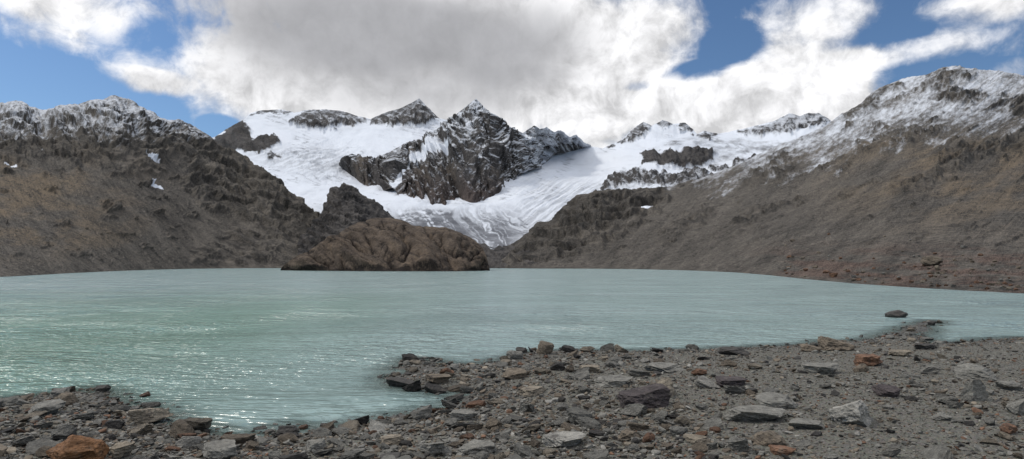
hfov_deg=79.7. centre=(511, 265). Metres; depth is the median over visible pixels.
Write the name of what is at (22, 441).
stone
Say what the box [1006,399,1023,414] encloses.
rock
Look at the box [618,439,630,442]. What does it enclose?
stone
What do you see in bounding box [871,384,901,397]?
rock
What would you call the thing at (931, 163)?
mountain
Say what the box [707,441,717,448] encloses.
stone
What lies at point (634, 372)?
stone
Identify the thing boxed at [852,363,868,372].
stone
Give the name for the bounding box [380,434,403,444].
rock
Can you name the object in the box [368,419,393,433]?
stone
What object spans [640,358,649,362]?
stone
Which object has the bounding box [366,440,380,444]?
stone
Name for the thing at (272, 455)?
stone
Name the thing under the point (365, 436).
stone
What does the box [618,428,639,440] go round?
rock
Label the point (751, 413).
rock
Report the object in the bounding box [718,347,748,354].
rock
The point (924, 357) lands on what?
stone
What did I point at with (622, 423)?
stone
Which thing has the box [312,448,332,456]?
stone
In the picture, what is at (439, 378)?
rock
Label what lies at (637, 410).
stone
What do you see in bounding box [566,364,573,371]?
stone
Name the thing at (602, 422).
stone
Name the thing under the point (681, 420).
stone
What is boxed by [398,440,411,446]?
stone
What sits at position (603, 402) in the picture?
stone
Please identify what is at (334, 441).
stone
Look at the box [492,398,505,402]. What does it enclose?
stone
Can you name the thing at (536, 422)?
stone
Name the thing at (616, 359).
stone
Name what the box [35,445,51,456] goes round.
stone
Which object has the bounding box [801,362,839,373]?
rock
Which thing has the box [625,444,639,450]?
stone
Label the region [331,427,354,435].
stone
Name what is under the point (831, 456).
stone
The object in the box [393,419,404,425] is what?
stone
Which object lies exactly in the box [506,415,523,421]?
stone
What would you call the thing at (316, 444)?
rock
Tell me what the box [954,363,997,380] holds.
rock
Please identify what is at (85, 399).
stone
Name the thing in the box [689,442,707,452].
stone
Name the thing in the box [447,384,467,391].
stone
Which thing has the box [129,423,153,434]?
stone
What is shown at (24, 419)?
stone
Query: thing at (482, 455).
stone
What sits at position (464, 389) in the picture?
stone
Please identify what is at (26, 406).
stone
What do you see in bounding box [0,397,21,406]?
stone
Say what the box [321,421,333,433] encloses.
stone
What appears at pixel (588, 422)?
stone
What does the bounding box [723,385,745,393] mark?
stone
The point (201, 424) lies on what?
stone
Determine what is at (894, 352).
rock
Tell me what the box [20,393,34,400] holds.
stone
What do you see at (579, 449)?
stone
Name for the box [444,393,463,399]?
stone
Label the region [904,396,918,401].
stone
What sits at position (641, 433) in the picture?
stone
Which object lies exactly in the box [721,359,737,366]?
stone
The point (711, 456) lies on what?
stone
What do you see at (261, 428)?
stone
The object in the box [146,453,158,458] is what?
stone
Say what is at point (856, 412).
rock
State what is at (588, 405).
stone
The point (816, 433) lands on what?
stone
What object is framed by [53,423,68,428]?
stone
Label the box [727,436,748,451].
stone
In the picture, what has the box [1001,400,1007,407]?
stone
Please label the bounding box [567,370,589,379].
stone
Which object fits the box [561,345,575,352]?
stone
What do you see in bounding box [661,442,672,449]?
stone
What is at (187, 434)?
stone
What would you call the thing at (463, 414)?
rock
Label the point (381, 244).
rock outcrop
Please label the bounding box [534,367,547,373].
stone
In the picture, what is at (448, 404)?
stone
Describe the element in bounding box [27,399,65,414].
rock
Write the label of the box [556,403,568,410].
stone
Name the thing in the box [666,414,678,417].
stone
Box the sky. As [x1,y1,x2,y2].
[0,0,1023,147]
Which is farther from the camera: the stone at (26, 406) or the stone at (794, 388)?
the stone at (794, 388)
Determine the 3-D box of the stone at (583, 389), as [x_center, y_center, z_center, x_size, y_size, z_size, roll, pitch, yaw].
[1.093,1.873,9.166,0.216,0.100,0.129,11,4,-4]
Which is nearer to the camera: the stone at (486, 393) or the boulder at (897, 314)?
the stone at (486, 393)
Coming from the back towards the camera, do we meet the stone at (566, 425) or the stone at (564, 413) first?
the stone at (564, 413)
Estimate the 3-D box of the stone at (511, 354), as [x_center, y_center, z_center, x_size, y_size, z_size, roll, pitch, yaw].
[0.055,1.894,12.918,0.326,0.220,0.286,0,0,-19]
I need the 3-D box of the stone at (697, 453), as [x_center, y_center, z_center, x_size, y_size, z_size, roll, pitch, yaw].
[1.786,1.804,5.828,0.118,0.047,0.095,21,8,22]
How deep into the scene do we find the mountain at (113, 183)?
451.54 m
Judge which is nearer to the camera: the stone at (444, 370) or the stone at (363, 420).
the stone at (363, 420)
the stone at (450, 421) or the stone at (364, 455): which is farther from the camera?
the stone at (450, 421)
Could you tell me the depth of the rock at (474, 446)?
6.12 m
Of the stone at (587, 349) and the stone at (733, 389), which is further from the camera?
the stone at (587, 349)
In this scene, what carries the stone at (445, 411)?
on the ground
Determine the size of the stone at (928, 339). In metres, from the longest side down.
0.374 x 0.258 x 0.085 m
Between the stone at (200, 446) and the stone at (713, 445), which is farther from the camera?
the stone at (200, 446)
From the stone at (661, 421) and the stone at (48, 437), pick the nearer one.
the stone at (48, 437)
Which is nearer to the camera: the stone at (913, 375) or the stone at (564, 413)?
the stone at (564, 413)
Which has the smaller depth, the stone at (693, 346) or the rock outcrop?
the stone at (693, 346)
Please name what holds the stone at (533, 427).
on the ground
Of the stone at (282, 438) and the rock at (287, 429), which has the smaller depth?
the stone at (282, 438)
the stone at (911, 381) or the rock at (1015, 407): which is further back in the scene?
the stone at (911, 381)
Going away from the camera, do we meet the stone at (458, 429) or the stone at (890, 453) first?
the stone at (890, 453)
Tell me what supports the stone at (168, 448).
on the ground
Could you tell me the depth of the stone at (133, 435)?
6.87 m
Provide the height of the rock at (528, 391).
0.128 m
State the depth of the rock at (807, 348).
13.62 m
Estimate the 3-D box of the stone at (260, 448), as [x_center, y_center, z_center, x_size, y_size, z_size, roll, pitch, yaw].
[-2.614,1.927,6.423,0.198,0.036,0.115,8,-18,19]
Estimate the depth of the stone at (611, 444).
6.19 m
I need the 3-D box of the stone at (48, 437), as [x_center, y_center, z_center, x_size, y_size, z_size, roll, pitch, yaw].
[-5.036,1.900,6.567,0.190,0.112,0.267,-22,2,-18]
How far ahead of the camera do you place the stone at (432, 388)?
9.61 m
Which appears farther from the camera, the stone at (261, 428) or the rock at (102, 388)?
the rock at (102, 388)
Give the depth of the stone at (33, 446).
6.36 m
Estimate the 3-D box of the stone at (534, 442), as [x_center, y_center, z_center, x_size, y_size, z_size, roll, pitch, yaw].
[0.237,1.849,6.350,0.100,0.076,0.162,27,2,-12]
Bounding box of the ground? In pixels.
[0,320,1023,458]
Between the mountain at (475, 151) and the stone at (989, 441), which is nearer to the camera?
the stone at (989, 441)
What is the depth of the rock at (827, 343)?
13.77 m
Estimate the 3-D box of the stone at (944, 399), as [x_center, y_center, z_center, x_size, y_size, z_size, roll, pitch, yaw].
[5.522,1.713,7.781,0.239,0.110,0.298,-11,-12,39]
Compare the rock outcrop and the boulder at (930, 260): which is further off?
the rock outcrop
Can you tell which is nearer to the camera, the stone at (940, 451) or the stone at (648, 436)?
the stone at (940, 451)
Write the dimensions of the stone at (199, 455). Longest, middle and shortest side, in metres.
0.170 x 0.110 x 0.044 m
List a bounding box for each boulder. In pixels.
[46,435,109,458]
[829,273,837,276]
[885,310,907,317]
[920,255,942,265]
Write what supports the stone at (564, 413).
on the ground
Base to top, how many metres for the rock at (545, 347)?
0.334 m
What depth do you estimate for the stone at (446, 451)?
6.09 m
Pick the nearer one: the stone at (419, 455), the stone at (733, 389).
the stone at (419, 455)
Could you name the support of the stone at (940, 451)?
on the ground
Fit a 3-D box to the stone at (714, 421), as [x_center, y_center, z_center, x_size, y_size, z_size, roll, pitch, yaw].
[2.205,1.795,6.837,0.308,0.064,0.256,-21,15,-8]
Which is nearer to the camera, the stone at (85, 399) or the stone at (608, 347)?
the stone at (85, 399)
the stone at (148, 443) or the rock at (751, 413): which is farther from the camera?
the rock at (751, 413)
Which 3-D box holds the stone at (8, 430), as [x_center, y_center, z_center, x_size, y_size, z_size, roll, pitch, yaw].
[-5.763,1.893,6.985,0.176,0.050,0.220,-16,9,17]
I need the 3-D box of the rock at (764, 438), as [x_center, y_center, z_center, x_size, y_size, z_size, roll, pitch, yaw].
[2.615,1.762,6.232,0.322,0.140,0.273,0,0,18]
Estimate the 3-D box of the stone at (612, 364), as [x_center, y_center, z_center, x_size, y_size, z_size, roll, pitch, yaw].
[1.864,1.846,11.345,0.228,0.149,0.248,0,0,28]
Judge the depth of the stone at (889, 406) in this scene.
7.50 m
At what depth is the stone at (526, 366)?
11.31 m
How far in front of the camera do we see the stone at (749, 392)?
8.58 m
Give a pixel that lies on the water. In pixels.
(239, 349)
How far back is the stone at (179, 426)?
7.07 m
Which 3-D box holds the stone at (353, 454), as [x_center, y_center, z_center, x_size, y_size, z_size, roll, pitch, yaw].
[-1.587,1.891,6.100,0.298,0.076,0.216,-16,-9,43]
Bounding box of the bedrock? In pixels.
[297,183,536,267]
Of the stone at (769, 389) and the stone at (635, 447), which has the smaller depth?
the stone at (635, 447)
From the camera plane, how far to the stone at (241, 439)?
6.74 m
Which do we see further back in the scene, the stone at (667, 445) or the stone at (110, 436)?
the stone at (110, 436)
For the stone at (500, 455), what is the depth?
5.76 m
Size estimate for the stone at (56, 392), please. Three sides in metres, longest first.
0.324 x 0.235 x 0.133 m
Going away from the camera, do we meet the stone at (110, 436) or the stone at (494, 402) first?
the stone at (110, 436)
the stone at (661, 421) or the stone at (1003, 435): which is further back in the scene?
the stone at (661, 421)
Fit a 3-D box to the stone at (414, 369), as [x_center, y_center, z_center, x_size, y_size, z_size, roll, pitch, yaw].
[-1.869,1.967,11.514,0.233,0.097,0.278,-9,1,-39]
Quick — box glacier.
[212,98,830,247]
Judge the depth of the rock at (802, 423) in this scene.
6.76 m
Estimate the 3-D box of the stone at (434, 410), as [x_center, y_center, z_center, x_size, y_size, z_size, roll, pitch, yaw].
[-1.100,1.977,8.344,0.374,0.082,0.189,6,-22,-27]
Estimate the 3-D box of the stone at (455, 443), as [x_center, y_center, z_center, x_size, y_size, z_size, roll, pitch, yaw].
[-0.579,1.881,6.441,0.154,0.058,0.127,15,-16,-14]
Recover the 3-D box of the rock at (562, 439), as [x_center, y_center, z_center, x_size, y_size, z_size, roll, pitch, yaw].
[0.567,1.808,6.334,0.424,0.130,0.337,0,0,-37]
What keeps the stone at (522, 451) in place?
on the ground
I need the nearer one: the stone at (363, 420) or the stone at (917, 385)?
the stone at (363, 420)
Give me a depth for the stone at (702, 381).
9.14 m
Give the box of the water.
[0,268,1023,430]
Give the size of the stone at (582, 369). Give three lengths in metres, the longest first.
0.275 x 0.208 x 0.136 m
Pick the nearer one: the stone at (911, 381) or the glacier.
the stone at (911, 381)
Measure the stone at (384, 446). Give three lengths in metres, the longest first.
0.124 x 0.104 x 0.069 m
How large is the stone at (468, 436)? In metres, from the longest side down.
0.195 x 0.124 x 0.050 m
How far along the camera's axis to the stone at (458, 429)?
7.06 m
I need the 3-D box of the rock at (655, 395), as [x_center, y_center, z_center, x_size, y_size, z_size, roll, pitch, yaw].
[1.750,1.756,8.181,0.734,0.314,0.544,0,0,-20]
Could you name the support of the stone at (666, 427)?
on the ground
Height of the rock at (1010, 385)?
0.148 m
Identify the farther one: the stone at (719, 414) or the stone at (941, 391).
the stone at (941, 391)
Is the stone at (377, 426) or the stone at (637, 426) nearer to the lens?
the stone at (637, 426)
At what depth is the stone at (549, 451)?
5.99 m
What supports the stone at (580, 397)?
on the ground
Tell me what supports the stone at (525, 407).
on the ground
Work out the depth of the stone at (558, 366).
10.87 m
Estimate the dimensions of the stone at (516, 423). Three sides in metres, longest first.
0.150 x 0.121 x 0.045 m
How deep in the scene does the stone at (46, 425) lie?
7.21 m
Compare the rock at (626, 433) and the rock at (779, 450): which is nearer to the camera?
the rock at (779, 450)
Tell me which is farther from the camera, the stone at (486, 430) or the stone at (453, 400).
the stone at (453, 400)
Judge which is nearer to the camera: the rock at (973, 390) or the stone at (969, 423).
the stone at (969, 423)
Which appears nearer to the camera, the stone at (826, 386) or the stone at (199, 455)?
the stone at (199, 455)
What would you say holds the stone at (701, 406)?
on the ground
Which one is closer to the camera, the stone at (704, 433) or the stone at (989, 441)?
the stone at (989, 441)
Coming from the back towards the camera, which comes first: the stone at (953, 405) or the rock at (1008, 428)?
the stone at (953, 405)
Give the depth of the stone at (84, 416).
7.70 m
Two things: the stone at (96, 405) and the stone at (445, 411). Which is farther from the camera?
the stone at (96, 405)
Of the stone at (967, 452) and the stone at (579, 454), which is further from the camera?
the stone at (579, 454)
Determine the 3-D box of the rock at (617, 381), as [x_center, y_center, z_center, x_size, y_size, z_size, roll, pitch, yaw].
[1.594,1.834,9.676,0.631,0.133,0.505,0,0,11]
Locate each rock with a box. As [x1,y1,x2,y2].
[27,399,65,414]
[54,391,77,405]
[95,385,110,391]
[110,440,136,458]
[126,408,172,424]
[202,439,236,458]
[277,425,298,433]
[306,439,325,451]
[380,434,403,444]
[386,377,414,386]
[424,374,450,383]
[449,409,477,419]
[456,439,496,454]
[501,367,526,379]
[516,347,526,353]
[519,386,545,396]
[536,340,553,353]
[542,431,585,446]
[578,365,599,371]
[594,375,631,387]
[616,383,671,408]
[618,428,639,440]
[643,362,686,372]
[656,377,675,396]
[683,433,710,443]
[715,376,746,386]
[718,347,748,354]
[724,405,785,420]
[753,430,786,445]
[755,392,797,408]
[768,444,796,455]
[788,418,824,428]
[800,344,820,351]
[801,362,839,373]
[817,336,855,350]
[826,400,872,426]
[853,354,883,365]
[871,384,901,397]
[888,349,911,355]
[914,343,935,349]
[931,413,952,419]
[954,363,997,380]
[961,380,988,401]
[995,380,1023,390]
[999,423,1017,433]
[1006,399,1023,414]
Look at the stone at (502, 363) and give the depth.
11.93 m
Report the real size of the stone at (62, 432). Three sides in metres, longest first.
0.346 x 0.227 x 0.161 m
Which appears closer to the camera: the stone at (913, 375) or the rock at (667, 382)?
the rock at (667, 382)
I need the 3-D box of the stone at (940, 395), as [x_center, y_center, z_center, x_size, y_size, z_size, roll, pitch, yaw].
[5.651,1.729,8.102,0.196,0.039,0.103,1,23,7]
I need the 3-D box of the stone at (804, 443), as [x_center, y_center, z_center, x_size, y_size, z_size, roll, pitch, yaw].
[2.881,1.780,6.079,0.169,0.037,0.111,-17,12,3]
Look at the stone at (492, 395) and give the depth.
9.02 m
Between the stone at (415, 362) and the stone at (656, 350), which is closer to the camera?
the stone at (415, 362)
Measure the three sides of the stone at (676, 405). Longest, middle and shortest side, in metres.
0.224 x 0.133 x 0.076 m
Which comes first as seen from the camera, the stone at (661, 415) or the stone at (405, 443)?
the stone at (405, 443)
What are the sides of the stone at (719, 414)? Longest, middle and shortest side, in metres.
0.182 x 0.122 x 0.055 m
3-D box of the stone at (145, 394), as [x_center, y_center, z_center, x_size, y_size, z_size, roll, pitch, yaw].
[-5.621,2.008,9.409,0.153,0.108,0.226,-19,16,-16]
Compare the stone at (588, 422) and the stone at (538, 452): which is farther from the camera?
the stone at (588, 422)
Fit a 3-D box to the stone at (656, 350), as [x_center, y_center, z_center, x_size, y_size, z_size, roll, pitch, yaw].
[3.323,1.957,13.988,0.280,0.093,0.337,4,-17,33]
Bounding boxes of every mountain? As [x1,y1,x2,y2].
[0,95,319,276]
[339,99,590,204]
[498,65,1023,292]
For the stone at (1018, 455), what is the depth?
5.53 m
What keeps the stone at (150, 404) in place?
on the ground
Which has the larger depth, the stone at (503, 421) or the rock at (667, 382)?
the rock at (667, 382)
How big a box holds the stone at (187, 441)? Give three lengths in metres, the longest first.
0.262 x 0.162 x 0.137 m
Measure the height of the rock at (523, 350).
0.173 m
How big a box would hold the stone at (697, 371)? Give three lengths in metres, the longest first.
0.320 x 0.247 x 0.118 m
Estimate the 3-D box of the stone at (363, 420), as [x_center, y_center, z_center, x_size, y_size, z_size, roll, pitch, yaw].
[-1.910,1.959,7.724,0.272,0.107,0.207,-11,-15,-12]
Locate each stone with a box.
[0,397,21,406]
[0,427,16,434]
[4,424,16,426]
[10,435,35,445]
[15,399,29,404]
[18,416,31,421]
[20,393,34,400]
[22,404,34,409]
[25,410,46,416]
[25,439,60,456]
[32,422,52,428]
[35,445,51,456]
[39,436,52,439]
[50,387,69,396]
[51,425,76,440]
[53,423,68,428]
[69,386,75,391]
[72,412,93,419]
[79,397,89,401]
[87,404,100,406]
[93,418,106,423]
[102,420,125,428]
[102,433,115,439]
[110,404,129,411]
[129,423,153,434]
[130,433,143,438]
[139,391,149,396]
[140,402,160,407]
[141,441,153,445]
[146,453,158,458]
[164,446,180,450]
[170,419,194,437]
[175,436,201,448]
[177,433,196,437]
[184,417,212,430]
[192,443,203,450]
[194,452,202,457]
[221,433,256,446]
[245,440,259,450]
[253,425,267,430]
[255,446,268,450]
[268,451,279,458]
[277,433,297,444]
[296,453,307,458]
[310,427,331,437]
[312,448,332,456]
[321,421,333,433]
[326,438,344,444]
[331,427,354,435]
[333,446,343,451]
[340,420,359,430]
[340,450,364,458]
[354,414,369,423]
[359,434,369,440]
[359,452,374,458]
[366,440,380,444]
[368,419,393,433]
[375,419,390,424]
[380,442,389,449]
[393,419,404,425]
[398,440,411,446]
[401,379,420,391]
[401,451,412,456]
[402,353,418,360]
[408,366,418,372]
[409,360,421,364]
[411,404,431,420]
[412,452,425,458]
[416,442,443,455]
[418,408,442,412]
[424,383,446,393]
[435,409,455,413]
[439,368,452,373]
[441,399,456,408]
[441,446,451,455]
[443,418,456,425]
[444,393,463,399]
[446,397,456,403]
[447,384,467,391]
[448,422,475,428]
[450,441,462,446]
[453,426,464,431]
[459,385,473,392]
[459,433,474,438]
[465,400,485,407]
[466,424,483,430]
[472,451,488,458]
[478,428,490,432]
[483,391,495,396]
[485,373,495,377]
[485,418,501,428]
[486,400,502,404]
[488,393,497,398]
[492,361,508,366]
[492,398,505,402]
[494,434,509,440]
[495,452,505,458]
[500,418,510,424]
[501,359,510,364]
[506,350,522,359]
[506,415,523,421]
[512,422,523,425]
[513,444,536,458]
[520,402,534,412]
[521,364,531,369]
[521,424,541,432]
[527,420,540,426]
[530,438,539,446]
[532,450,542,455]
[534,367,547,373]
[542,449,557,454]
[546,418,568,426]
[550,362,564,370]
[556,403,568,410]
[558,397,565,401]
[560,422,580,430]
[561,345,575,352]
[561,411,567,416]
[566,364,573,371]
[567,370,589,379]
[567,407,592,424]
[574,367,589,373]
[574,447,586,450]
[575,416,600,429]
[576,451,583,458]
[578,386,590,392]
[578,395,589,399]
[579,346,594,351]
[582,403,593,408]
[582,450,607,458]
[589,429,604,437]
[597,420,606,425]
[599,399,609,405]
[600,343,613,350]
[602,428,611,433]
[604,443,617,446]
[605,361,619,367]
[608,357,622,362]
[614,344,628,352]
[617,420,637,426]
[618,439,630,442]
[620,403,647,416]
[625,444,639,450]
[626,421,648,430]
[627,368,650,376]
[637,431,646,436]
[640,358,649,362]
[642,432,654,442]
[650,411,668,421]
[652,348,662,351]
[653,358,664,361]
[656,423,671,430]
[658,418,680,425]
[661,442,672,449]
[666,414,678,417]
[669,426,687,435]
[670,448,681,453]
[674,403,683,408]
[674,416,689,424]
[685,344,698,349]
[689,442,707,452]
[691,368,706,374]
[693,417,723,429]
[694,375,720,388]
[694,451,704,456]
[695,404,708,408]
[696,431,707,435]
[697,356,709,359]
[701,455,717,458]
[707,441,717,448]
[709,426,720,432]
[712,412,722,417]
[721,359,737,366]
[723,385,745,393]
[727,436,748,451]
[746,388,755,395]
[747,363,762,368]
[761,387,779,392]
[790,385,799,390]
[793,439,810,447]
[810,431,821,435]
[819,384,831,387]
[823,454,837,458]
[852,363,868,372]
[881,405,894,408]
[881,449,900,456]
[888,444,902,448]
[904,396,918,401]
[907,374,920,377]
[907,383,924,386]
[909,379,917,383]
[917,444,953,458]
[920,337,933,340]
[920,355,932,360]
[920,365,940,374]
[932,393,946,397]
[934,390,946,393]
[936,396,958,403]
[946,401,963,408]
[959,450,970,454]
[963,421,974,425]
[979,438,997,444]
[984,418,995,425]
[998,431,1016,440]
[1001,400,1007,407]
[1013,452,1022,458]
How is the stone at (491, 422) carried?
on the ground
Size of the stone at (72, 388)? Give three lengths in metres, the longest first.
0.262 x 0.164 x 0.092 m
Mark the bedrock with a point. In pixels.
(345, 205)
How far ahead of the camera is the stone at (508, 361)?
12.14 m
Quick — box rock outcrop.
[281,218,489,270]
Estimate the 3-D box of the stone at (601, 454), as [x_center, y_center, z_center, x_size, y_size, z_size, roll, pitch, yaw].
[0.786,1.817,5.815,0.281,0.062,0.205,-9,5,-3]
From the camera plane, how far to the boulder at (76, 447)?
5.89 m
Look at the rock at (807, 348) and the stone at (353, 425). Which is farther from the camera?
the rock at (807, 348)
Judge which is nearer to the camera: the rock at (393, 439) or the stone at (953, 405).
the rock at (393, 439)
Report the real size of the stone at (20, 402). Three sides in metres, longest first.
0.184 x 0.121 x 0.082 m
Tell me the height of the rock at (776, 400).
0.162 m
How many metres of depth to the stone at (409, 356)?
12.62 m
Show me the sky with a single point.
(594, 71)
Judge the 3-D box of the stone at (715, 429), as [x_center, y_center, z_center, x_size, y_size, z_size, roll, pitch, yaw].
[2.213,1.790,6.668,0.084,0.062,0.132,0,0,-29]
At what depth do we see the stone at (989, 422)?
6.61 m
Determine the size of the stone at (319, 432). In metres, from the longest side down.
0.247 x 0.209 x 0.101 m
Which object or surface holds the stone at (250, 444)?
on the ground
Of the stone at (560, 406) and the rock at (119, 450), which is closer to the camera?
the rock at (119, 450)
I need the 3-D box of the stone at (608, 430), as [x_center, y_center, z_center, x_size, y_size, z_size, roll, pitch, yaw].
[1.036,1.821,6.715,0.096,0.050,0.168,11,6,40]
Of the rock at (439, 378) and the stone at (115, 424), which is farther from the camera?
the rock at (439, 378)
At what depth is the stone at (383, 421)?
7.61 m
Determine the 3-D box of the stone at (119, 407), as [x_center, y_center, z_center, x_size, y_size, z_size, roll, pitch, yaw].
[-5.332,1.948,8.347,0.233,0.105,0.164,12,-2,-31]
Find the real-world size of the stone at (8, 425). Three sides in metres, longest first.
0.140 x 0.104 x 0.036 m
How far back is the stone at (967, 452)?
5.68 m
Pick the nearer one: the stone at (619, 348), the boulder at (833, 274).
the stone at (619, 348)
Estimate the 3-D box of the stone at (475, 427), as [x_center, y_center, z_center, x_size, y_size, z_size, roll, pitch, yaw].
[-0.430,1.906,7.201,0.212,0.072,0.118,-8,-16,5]
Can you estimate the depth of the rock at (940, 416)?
6.89 m
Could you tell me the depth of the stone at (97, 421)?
7.53 m
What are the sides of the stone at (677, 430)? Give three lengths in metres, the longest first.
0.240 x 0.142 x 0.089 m
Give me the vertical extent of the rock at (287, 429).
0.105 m
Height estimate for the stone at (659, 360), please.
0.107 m
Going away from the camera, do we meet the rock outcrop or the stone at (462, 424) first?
the stone at (462, 424)
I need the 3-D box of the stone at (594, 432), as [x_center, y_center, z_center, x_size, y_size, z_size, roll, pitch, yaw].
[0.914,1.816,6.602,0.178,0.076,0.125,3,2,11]
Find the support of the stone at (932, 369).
on the ground
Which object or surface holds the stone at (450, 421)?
on the ground
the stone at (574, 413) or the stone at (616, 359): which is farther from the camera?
the stone at (616, 359)
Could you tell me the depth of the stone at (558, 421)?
7.23 m
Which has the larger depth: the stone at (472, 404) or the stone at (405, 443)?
the stone at (472, 404)
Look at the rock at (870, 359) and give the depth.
11.00 m
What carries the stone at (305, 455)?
on the ground
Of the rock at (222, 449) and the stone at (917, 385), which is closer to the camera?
the rock at (222, 449)
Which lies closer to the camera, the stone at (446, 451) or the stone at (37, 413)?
the stone at (446, 451)
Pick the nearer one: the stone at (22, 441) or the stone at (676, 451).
the stone at (676, 451)
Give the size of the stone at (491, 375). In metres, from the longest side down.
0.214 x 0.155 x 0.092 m
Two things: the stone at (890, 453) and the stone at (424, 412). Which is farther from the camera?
the stone at (424, 412)
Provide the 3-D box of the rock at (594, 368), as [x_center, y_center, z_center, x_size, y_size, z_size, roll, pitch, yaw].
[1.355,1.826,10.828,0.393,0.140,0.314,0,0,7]
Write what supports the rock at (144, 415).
on the ground
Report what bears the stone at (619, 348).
on the ground
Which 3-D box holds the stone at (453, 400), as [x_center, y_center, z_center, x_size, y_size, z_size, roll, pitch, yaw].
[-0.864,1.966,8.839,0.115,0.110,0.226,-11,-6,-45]
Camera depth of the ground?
8.17 m
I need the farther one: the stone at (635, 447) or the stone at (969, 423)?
the stone at (969, 423)
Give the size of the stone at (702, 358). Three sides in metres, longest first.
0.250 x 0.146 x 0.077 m
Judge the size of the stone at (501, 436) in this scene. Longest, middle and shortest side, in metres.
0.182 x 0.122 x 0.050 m
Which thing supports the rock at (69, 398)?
on the ground
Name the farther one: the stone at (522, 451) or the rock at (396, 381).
the rock at (396, 381)
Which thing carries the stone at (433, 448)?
on the ground
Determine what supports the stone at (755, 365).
on the ground
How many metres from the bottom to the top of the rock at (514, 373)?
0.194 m
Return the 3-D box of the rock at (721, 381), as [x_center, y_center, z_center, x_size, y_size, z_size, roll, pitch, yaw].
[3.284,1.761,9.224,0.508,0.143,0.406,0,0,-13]
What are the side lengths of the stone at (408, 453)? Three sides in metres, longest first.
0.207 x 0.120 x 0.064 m
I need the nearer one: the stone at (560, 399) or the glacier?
the stone at (560, 399)
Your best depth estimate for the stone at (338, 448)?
6.34 m
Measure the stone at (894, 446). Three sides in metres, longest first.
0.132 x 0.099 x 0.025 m
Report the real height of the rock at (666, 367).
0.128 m
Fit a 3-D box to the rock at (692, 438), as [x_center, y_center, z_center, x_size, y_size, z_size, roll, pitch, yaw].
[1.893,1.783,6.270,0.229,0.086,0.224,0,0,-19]
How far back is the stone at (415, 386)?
9.71 m
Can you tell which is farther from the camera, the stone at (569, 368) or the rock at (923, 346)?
the rock at (923, 346)

